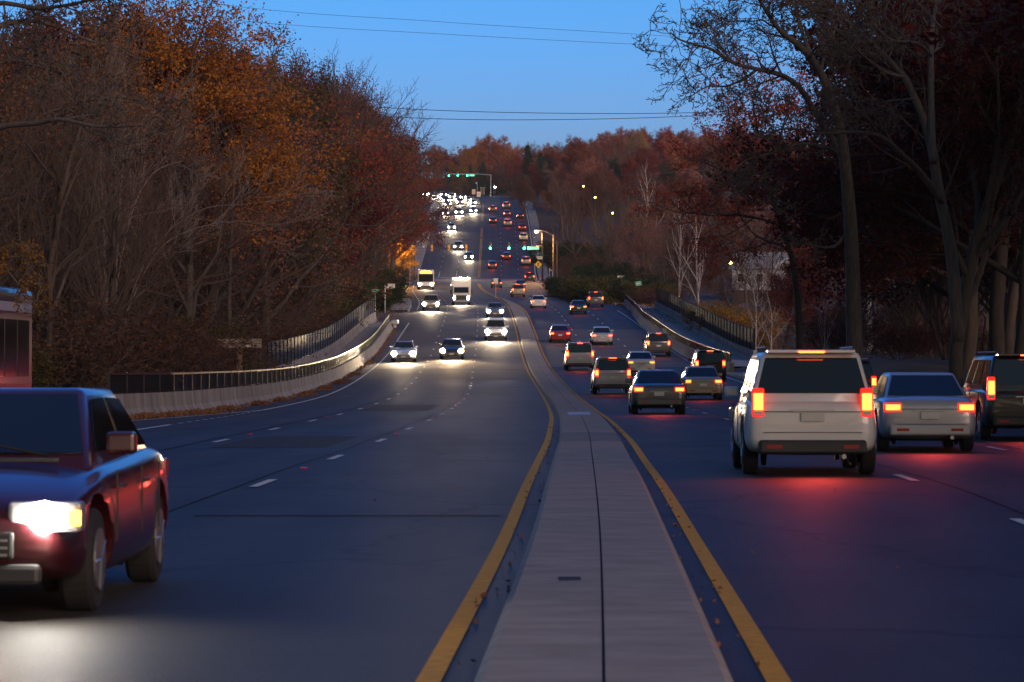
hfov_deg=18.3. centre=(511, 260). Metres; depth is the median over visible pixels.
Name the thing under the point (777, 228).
maple tree
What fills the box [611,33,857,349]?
oak tree
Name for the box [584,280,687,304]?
bush
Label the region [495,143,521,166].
maple tree
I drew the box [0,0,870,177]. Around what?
sky
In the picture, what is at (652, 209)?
bare tree
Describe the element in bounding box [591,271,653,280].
bush
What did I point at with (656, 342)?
suv car
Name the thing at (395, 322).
crash cushion
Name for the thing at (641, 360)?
sedan car
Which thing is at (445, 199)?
suv car
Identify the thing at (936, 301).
bare tree
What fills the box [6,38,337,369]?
multi stem tree
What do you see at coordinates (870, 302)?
tree
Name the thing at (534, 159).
maple tree
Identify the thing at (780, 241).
oak tree
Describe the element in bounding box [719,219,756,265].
bare tree
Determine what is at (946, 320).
multi stem tree
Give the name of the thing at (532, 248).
street name sign
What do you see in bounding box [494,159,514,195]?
oak tree
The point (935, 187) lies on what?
oak tree
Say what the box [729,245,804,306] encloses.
white house
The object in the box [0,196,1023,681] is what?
road
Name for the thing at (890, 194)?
maple tree
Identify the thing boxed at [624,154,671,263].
birch tree
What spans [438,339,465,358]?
sedan car
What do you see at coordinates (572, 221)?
bare tree
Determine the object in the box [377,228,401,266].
multi stem tree
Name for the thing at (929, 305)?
bare tree
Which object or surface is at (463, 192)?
bush
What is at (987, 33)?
maple tree
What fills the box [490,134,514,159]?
maple tree
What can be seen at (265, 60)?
maple tree
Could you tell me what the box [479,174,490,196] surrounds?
signal mast
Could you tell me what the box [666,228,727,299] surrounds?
maple tree
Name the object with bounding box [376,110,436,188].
oak tree
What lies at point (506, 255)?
sedan car
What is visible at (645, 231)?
power line
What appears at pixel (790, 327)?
oak tree
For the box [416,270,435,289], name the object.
bus
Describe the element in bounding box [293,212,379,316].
multi stem tree
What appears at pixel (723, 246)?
bare tree
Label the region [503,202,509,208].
minivan
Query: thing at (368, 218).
maple tree
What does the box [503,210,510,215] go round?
sedan car
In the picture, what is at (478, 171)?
bush
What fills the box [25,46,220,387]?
bare tree
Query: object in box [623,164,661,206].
oak tree
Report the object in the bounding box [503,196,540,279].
kerb
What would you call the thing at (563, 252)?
bush
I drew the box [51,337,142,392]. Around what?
bush
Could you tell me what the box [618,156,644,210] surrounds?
maple tree
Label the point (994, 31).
maple tree
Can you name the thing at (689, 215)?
bare tree
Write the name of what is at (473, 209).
sedan car
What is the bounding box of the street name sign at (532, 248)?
[527,247,538,249]
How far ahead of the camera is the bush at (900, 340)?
166.27 m
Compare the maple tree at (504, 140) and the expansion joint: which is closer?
the expansion joint
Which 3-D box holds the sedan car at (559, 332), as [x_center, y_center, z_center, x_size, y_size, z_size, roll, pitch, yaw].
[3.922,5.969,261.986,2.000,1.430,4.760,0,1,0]
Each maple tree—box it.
[0,0,231,343]
[0,21,57,287]
[0,40,35,239]
[0,238,57,320]
[4,0,94,58]
[7,0,289,316]
[104,4,184,59]
[141,29,304,333]
[153,33,349,357]
[210,45,285,86]
[229,49,371,301]
[251,77,353,301]
[275,67,397,315]
[276,48,356,126]
[289,56,428,240]
[360,109,400,195]
[373,129,447,260]
[383,112,461,250]
[411,139,428,188]
[423,149,447,188]
[424,143,451,172]
[433,151,457,190]
[444,146,482,188]
[448,146,481,182]
[451,168,468,194]
[462,136,492,172]
[473,131,523,182]
[486,162,503,194]
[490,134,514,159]
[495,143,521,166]
[496,161,519,194]
[502,153,522,192]
[506,173,537,218]
[512,163,546,209]
[514,152,536,195]
[517,157,535,196]
[519,146,541,159]
[531,149,549,171]
[537,150,557,197]
[538,177,576,231]
[542,143,555,153]
[546,157,565,188]
[548,134,596,201]
[548,136,587,153]
[551,161,602,233]
[570,164,618,235]
[579,157,608,199]
[589,130,627,172]
[589,139,604,152]
[596,132,618,151]
[596,163,636,218]
[600,159,625,213]
[612,127,635,156]
[618,127,651,153]
[618,146,667,188]
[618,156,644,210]
[631,127,657,154]
[632,178,712,249]
[637,128,658,147]
[644,131,703,183]
[648,125,681,153]
[649,161,676,204]
[650,136,682,170]
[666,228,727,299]
[672,169,712,224]
[677,130,688,139]
[681,129,703,143]
[685,131,720,179]
[701,127,717,138]
[704,0,1017,330]
[711,0,1018,371]
[725,175,773,248]
[749,245,845,337]
[762,209,812,258]
[762,224,844,308]
[775,0,1023,353]
[785,127,962,316]
[789,0,1023,286]
[824,136,940,287]
[826,145,1018,300]
[898,0,1023,60]
[931,0,1023,66]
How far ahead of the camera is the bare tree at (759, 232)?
499.01 m
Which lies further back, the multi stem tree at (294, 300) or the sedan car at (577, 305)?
the sedan car at (577, 305)
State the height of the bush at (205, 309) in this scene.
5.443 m
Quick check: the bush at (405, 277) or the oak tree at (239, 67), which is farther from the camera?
the bush at (405, 277)
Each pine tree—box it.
[465,165,475,195]
[477,162,489,195]
[503,168,511,190]
[518,145,533,198]
[534,152,545,201]
[542,159,554,194]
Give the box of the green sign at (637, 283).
[635,281,641,306]
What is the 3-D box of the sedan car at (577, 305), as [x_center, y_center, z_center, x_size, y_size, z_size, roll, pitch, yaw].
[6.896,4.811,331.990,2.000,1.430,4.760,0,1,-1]
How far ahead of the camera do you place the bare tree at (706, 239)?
470.61 m
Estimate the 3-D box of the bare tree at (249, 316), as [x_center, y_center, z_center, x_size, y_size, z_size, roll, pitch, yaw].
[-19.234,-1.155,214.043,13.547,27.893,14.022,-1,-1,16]
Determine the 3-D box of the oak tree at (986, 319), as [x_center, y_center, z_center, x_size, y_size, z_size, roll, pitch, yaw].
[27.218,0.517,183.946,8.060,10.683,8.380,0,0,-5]
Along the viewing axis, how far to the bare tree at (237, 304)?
208.88 m
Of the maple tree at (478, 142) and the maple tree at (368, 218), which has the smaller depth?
the maple tree at (368, 218)
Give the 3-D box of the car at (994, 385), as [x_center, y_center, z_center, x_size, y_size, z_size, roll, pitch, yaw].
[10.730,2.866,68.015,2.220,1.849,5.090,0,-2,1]
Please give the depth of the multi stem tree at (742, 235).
509.93 m
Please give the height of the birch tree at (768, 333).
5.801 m
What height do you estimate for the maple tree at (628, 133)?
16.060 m
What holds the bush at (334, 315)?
on the ground
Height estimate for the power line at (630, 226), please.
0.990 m
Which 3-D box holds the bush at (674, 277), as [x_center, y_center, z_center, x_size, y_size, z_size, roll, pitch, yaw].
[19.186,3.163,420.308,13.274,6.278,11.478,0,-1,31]
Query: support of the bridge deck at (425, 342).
on the road at (320, 568)
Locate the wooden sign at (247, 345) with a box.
[218,338,261,385]
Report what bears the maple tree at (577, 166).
on the ground
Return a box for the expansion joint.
[453,329,645,357]
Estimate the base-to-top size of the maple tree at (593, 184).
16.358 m
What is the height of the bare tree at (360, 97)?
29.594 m
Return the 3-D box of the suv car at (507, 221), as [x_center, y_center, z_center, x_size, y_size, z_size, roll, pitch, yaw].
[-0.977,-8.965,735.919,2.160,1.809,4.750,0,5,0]
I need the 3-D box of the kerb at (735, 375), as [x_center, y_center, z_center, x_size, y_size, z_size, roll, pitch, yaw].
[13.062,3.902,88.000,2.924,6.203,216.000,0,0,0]
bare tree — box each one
[0,0,102,317]
[0,5,168,385]
[0,7,128,313]
[0,12,56,286]
[0,42,154,343]
[0,60,122,298]
[0,155,27,287]
[3,0,185,320]
[4,13,120,312]
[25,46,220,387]
[67,210,247,328]
[72,130,207,338]
[86,41,275,322]
[154,120,228,279]
[173,41,342,337]
[173,231,261,330]
[180,256,270,337]
[194,107,259,332]
[261,105,296,339]
[273,47,380,323]
[299,38,450,317]
[313,68,453,279]
[319,58,377,209]
[339,90,428,244]
[352,81,429,219]
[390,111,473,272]
[541,165,580,242]
[546,171,582,239]
[546,182,596,260]
[590,214,622,265]
[595,136,624,202]
[616,131,644,196]
[618,176,661,267]
[619,129,638,163]
[631,183,664,268]
[650,242,675,279]
[652,214,677,268]
[652,240,687,297]
[673,211,700,287]
[677,191,706,258]
[683,216,723,293]
[691,191,739,283]
[704,177,724,226]
[708,188,735,220]
[711,199,744,290]
[712,210,758,303]
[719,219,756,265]
[719,232,745,277]
[737,192,766,249]
[747,207,772,251]
[750,226,786,287]
[834,291,888,335]
[868,280,948,353]
[884,256,947,356]
[906,252,983,354]
[932,155,1017,345]
[932,187,1013,315]
[936,237,1013,296]
[937,279,988,312]
[977,317,980,351]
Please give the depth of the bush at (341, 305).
295.69 m
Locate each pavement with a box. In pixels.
[272,322,382,382]
[390,282,409,309]
[407,229,428,275]
[427,200,437,217]
[526,200,550,279]
[638,304,749,365]
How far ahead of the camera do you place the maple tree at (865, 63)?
129.72 m
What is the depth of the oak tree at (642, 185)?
708.28 m
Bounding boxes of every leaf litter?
[128,328,397,419]
[170,426,1018,666]
[375,298,680,323]
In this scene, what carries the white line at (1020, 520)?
on the road at (320, 568)
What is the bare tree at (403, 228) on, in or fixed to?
on the ground
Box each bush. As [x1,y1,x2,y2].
[32,290,193,393]
[32,295,167,393]
[32,310,146,387]
[32,338,65,387]
[34,296,238,390]
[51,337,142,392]
[53,305,232,393]
[116,320,271,392]
[117,299,271,368]
[120,316,238,392]
[127,316,269,392]
[143,313,269,389]
[164,312,293,383]
[204,336,281,388]
[221,330,280,387]
[271,328,326,355]
[272,337,298,366]
[273,324,336,341]
[284,317,352,334]
[297,290,373,324]
[301,303,369,327]
[307,305,345,324]
[325,278,388,305]
[340,282,406,311]
[346,272,402,287]
[375,265,402,281]
[375,271,414,298]
[394,262,413,280]
[397,266,410,278]
[414,178,444,190]
[435,180,462,192]
[448,183,477,194]
[462,167,514,186]
[462,181,508,195]
[525,238,597,263]
[541,275,571,292]
[543,278,586,296]
[544,242,621,266]
[549,252,592,274]
[553,277,628,299]
[557,273,660,301]
[558,260,616,275]
[562,261,611,276]
[567,260,646,276]
[567,278,677,302]
[577,266,638,277]
[580,265,630,278]
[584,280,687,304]
[590,265,664,277]
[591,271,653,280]
[615,261,707,297]
[617,274,681,290]
[621,285,675,304]
[631,288,686,303]
[674,301,738,316]
[679,299,754,329]
[689,304,790,349]
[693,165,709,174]
[780,307,869,349]
[803,314,871,350]
[818,304,905,352]
[863,318,941,358]
[897,316,950,358]
[918,309,987,354]
[934,324,988,356]
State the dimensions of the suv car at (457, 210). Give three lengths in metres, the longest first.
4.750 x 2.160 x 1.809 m
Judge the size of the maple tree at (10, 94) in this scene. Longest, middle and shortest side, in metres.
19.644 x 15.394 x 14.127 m
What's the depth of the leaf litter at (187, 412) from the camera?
122.65 m
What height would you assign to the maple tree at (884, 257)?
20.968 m
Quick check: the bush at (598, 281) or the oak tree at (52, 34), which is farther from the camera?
the bush at (598, 281)
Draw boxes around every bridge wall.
[249,297,376,384]
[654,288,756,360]
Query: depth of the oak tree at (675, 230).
543.25 m
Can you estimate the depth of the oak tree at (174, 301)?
160.16 m
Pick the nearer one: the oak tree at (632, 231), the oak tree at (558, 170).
the oak tree at (632, 231)
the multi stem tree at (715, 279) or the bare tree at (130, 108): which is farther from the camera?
the multi stem tree at (715, 279)
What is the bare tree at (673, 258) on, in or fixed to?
on the ground
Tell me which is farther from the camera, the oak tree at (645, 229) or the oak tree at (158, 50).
the oak tree at (645, 229)
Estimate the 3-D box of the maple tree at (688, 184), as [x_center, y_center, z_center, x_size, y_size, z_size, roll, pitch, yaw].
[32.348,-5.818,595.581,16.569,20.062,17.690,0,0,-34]
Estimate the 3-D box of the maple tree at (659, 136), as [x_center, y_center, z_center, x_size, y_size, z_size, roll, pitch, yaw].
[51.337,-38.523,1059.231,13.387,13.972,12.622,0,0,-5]
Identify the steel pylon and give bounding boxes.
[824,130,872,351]
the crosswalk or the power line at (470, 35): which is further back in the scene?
the crosswalk
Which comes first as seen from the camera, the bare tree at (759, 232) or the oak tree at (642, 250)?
the oak tree at (642, 250)
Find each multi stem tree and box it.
[0,115,211,387]
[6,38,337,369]
[180,220,329,340]
[272,236,325,332]
[283,242,348,336]
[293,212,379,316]
[354,221,389,281]
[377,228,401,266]
[578,198,633,265]
[615,189,689,271]
[647,231,698,291]
[688,210,744,289]
[695,202,774,280]
[730,246,782,304]
[774,319,825,349]
[797,189,981,354]
[804,330,838,349]
[813,255,903,345]
[875,273,949,356]
[877,293,987,352]
[885,242,989,359]
[944,226,1017,322]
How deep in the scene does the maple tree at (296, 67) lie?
387.19 m
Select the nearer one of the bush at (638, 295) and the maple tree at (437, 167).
the bush at (638, 295)
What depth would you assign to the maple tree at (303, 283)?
217.62 m
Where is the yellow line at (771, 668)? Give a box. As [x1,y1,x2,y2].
[415,198,791,681]
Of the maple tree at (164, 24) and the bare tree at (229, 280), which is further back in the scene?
the maple tree at (164, 24)
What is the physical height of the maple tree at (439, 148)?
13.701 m
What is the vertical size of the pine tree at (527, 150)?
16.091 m
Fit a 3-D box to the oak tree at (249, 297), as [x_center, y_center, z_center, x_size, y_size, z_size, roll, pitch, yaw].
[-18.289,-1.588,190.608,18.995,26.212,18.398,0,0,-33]
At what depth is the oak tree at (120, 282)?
127.98 m
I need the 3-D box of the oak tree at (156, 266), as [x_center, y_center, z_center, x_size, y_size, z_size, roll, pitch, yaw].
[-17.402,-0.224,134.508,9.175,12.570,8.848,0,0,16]
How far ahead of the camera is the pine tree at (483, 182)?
984.76 m
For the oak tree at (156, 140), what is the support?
on the ground
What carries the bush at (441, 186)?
on the ground
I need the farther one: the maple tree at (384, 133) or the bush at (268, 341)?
the maple tree at (384, 133)
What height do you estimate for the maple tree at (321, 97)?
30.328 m
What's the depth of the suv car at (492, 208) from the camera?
789.78 m
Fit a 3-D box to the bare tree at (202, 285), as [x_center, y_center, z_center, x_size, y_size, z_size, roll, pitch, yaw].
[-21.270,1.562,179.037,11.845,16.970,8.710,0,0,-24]
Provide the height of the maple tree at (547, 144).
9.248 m
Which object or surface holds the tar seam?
on the road at (320, 568)
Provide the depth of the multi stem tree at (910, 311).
172.97 m
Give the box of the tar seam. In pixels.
[158,201,1023,515]
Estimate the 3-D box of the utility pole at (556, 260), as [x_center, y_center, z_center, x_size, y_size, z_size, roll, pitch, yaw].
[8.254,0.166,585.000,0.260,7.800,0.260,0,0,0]
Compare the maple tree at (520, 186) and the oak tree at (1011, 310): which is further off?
the maple tree at (520, 186)
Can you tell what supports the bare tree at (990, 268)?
on the ground
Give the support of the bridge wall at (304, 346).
on the ground
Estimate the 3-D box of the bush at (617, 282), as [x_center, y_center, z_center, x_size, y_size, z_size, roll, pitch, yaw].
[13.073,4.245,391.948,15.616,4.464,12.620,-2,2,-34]
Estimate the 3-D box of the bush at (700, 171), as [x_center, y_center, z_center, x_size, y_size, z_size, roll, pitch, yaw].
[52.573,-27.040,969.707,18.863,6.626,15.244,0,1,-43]
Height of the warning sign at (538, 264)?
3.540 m
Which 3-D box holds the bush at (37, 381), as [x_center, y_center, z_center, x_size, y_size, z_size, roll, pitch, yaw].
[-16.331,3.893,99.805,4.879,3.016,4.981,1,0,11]
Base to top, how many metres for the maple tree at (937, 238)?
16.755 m
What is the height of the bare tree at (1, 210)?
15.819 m
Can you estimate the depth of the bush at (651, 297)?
371.68 m
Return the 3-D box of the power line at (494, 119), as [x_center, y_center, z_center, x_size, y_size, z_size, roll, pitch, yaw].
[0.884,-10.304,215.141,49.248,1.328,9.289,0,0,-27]
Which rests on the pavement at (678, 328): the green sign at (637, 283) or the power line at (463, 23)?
the green sign at (637, 283)
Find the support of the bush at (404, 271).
on the ground
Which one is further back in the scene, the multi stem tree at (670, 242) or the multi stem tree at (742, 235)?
the multi stem tree at (742, 235)
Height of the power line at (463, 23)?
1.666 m
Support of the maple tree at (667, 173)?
on the ground
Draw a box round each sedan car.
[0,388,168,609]
[390,341,417,361]
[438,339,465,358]
[448,223,455,229]
[464,252,472,259]
[469,207,476,212]
[485,303,504,316]
[487,261,497,268]
[489,217,496,222]
[490,279,502,287]
[502,252,510,259]
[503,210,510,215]
[513,280,525,288]
[516,212,523,217]
[518,224,525,229]
[529,295,546,307]
[547,324,571,342]
[568,300,586,313]
[589,326,612,344]
[625,370,685,413]
[627,351,654,372]
[677,366,722,399]
[873,372,975,450]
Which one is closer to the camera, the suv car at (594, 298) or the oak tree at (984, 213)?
the oak tree at (984, 213)
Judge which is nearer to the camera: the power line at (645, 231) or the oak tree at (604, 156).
the power line at (645, 231)
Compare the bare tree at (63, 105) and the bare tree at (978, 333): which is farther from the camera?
the bare tree at (978, 333)
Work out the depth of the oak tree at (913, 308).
193.66 m
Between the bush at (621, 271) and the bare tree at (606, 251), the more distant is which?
the bare tree at (606, 251)
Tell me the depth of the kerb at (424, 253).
654.14 m
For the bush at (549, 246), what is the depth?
634.03 m
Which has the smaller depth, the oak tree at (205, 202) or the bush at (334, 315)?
the oak tree at (205, 202)
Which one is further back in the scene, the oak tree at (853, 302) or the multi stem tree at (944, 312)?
the multi stem tree at (944, 312)
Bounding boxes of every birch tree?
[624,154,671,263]
[660,181,699,296]
[667,176,716,304]
[742,275,776,349]
[750,282,794,349]
[813,259,841,349]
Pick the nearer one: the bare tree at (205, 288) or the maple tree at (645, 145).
the bare tree at (205, 288)
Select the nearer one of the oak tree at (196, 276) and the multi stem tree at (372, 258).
the oak tree at (196, 276)
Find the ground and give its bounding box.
[206,138,989,388]
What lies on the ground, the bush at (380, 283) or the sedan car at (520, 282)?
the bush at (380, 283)
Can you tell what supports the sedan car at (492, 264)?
on the road at (320, 568)
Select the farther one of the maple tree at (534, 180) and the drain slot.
the maple tree at (534, 180)
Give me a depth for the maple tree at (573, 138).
1015.93 m
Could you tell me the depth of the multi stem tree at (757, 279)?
395.20 m
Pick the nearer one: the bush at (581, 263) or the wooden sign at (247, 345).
the wooden sign at (247, 345)
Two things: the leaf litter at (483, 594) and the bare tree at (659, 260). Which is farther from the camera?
the bare tree at (659, 260)
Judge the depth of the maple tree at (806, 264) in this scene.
406.18 m
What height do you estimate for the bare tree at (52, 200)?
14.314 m
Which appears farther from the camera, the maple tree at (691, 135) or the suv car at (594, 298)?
the maple tree at (691, 135)
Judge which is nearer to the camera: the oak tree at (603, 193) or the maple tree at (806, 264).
the maple tree at (806, 264)
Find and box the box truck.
[450,277,472,304]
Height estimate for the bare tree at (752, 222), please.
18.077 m
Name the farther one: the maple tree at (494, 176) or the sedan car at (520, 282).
the maple tree at (494, 176)
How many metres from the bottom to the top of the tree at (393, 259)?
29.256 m
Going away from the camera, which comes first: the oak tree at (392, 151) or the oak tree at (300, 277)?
the oak tree at (300, 277)
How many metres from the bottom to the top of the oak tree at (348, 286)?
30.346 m
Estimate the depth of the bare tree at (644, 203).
622.22 m
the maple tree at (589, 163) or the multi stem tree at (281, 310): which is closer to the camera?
the multi stem tree at (281, 310)
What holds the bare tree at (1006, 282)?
on the ground
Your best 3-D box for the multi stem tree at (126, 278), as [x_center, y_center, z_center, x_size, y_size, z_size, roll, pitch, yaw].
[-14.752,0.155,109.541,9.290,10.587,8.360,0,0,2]
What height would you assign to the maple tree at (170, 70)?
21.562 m
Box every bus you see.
[0,286,31,387]
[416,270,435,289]
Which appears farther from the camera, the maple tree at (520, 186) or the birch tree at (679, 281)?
the maple tree at (520, 186)
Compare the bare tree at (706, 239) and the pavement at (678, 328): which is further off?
the bare tree at (706, 239)
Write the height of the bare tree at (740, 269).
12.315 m
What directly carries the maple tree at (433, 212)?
on the ground
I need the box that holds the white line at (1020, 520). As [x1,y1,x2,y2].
[132,196,1023,523]
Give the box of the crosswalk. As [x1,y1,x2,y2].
[414,279,539,281]
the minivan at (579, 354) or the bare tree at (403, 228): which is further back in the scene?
the bare tree at (403, 228)
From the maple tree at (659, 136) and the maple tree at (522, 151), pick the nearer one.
the maple tree at (522, 151)
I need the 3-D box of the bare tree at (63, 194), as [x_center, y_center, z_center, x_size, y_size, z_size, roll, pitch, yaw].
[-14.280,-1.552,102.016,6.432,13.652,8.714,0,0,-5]
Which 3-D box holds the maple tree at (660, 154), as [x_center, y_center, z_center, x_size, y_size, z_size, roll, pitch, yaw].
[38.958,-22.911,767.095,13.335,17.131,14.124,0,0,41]
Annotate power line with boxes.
[190,0,790,43]
[206,17,814,51]
[241,105,801,119]
[259,97,799,113]
[418,168,732,176]
[545,207,772,237]
[553,214,773,243]
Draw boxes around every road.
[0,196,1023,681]
[330,311,415,322]
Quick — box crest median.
[455,196,479,203]
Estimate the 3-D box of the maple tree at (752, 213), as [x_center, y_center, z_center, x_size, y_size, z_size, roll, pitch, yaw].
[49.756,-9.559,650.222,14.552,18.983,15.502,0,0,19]
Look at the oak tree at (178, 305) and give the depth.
203.01 m
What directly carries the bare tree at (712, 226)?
on the ground
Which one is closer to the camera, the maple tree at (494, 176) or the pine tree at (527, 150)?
the pine tree at (527, 150)
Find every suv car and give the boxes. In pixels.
[421,294,440,310]
[442,196,448,201]
[448,193,455,198]
[453,240,462,249]
[455,207,462,214]
[456,198,463,204]
[483,317,508,340]
[489,205,496,211]
[504,218,511,225]
[510,284,524,296]
[519,232,527,240]
[521,256,530,264]
[523,272,534,281]
[585,292,603,306]
[588,356,632,393]
[642,331,670,355]
[688,349,725,380]
[725,346,875,473]
[861,358,876,390]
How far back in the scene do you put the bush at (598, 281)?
392.28 m
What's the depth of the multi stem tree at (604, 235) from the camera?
575.62 m
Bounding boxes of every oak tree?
[0,0,85,243]
[0,0,91,282]
[0,0,209,208]
[0,1,207,332]
[0,69,118,257]
[0,85,54,273]
[1,90,200,326]
[4,114,218,329]
[25,26,277,305]
[56,0,348,307]
[58,0,391,319]
[65,32,367,333]
[70,93,273,336]
[98,113,259,333]
[106,25,275,339]
[175,201,308,340]
[221,14,398,336]
[225,256,327,337]
[235,41,400,326]
[250,44,382,159]
[266,43,461,323]
[268,49,380,301]
[331,63,453,253]
[337,69,443,237]
[342,82,435,248]
[362,235,394,279]
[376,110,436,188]
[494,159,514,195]
[547,163,565,177]
[590,166,633,233]
[591,144,620,165]
[610,204,660,270]
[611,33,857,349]
[617,223,676,275]
[619,162,669,225]
[620,204,667,266]
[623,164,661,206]
[623,212,679,269]
[631,0,864,359]
[649,139,661,153]
[652,159,680,194]
[655,204,695,274]
[687,200,727,273]
[695,260,753,314]
[703,165,720,202]
[715,0,1017,342]
[732,212,762,251]
[732,215,769,254]
[750,273,836,349]
[765,220,823,264]
[770,0,1022,354]
[829,0,1023,379]
[858,94,1022,353]
[873,272,983,354]
[876,280,948,332]
[918,190,1015,293]
[931,273,989,302]
[943,270,989,350]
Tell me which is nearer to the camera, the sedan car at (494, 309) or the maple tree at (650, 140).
the sedan car at (494, 309)
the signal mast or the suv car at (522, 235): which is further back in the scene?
the signal mast
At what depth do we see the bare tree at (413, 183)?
443.63 m
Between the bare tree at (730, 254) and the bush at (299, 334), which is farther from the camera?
the bare tree at (730, 254)
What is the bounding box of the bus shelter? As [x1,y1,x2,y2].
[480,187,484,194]
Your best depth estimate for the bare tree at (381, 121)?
320.66 m
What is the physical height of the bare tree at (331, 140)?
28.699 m
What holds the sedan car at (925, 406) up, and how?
on the road at (320, 568)
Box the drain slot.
[558,577,580,580]
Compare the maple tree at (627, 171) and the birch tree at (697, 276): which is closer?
the birch tree at (697, 276)
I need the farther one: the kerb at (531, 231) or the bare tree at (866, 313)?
the kerb at (531, 231)
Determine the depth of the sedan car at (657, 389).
101.89 m
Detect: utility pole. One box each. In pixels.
[542,233,542,281]
[556,241,557,276]
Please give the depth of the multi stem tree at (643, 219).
552.44 m
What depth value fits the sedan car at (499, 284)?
509.88 m
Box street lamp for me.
[534,229,553,276]
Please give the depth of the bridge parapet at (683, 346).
251.21 m
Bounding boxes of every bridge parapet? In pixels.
[107,314,392,415]
[624,295,733,373]
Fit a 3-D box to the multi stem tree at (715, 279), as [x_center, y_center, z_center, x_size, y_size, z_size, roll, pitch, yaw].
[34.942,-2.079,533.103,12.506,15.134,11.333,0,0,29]
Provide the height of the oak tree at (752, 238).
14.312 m
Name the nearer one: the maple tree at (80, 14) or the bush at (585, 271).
the maple tree at (80, 14)
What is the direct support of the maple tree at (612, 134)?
on the ground
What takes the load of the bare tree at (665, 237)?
on the ground
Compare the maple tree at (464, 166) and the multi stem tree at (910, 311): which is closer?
the multi stem tree at (910, 311)
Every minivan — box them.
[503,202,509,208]
[561,341,594,369]
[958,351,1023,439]
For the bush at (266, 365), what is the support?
on the ground
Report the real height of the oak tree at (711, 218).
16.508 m
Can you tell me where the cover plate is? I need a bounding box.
[567,412,590,414]
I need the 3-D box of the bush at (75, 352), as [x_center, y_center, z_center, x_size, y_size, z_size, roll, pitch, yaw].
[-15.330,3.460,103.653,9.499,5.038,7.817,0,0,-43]
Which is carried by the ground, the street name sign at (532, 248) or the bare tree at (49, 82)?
the bare tree at (49, 82)
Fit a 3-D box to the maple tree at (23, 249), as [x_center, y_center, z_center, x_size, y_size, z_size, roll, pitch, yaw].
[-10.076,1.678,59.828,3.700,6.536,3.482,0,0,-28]
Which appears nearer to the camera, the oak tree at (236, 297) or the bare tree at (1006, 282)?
the bare tree at (1006, 282)
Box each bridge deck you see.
[362,331,528,368]
[532,329,691,366]
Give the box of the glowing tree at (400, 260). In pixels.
[386,242,418,281]
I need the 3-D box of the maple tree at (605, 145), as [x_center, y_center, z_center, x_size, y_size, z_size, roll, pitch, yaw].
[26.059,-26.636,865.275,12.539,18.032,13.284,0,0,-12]
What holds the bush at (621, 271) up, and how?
on the ground
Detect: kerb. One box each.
[419,232,430,269]
[474,298,732,681]
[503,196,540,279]
[727,372,745,378]
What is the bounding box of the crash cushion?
[391,320,398,327]
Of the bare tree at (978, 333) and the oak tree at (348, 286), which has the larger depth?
the oak tree at (348, 286)
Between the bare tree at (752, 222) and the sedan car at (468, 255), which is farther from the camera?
the sedan car at (468, 255)
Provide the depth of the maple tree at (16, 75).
165.52 m
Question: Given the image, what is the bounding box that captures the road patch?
[209,295,627,447]
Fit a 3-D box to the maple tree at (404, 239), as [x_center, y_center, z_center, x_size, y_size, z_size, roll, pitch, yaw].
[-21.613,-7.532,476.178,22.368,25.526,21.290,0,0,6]
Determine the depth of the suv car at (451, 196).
894.82 m
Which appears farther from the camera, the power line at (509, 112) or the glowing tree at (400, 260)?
the glowing tree at (400, 260)
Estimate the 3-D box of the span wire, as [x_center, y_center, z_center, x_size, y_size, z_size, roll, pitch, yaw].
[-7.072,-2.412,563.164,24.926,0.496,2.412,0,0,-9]
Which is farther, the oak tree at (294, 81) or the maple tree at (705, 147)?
the maple tree at (705, 147)
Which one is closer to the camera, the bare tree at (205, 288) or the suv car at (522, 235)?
the bare tree at (205, 288)
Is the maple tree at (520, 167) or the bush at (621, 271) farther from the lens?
the maple tree at (520, 167)
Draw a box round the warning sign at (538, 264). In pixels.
[535,261,541,280]
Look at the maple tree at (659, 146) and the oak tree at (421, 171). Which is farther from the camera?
the maple tree at (659, 146)
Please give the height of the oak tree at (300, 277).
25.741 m
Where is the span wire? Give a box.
[432,246,536,248]
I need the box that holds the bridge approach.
[345,369,534,379]
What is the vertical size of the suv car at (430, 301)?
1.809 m
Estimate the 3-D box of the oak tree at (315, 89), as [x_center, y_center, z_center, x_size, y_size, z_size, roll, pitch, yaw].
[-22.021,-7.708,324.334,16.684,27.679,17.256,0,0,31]
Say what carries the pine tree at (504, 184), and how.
on the ground
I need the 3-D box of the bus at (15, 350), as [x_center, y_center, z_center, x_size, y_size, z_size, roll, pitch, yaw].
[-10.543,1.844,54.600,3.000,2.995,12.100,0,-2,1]

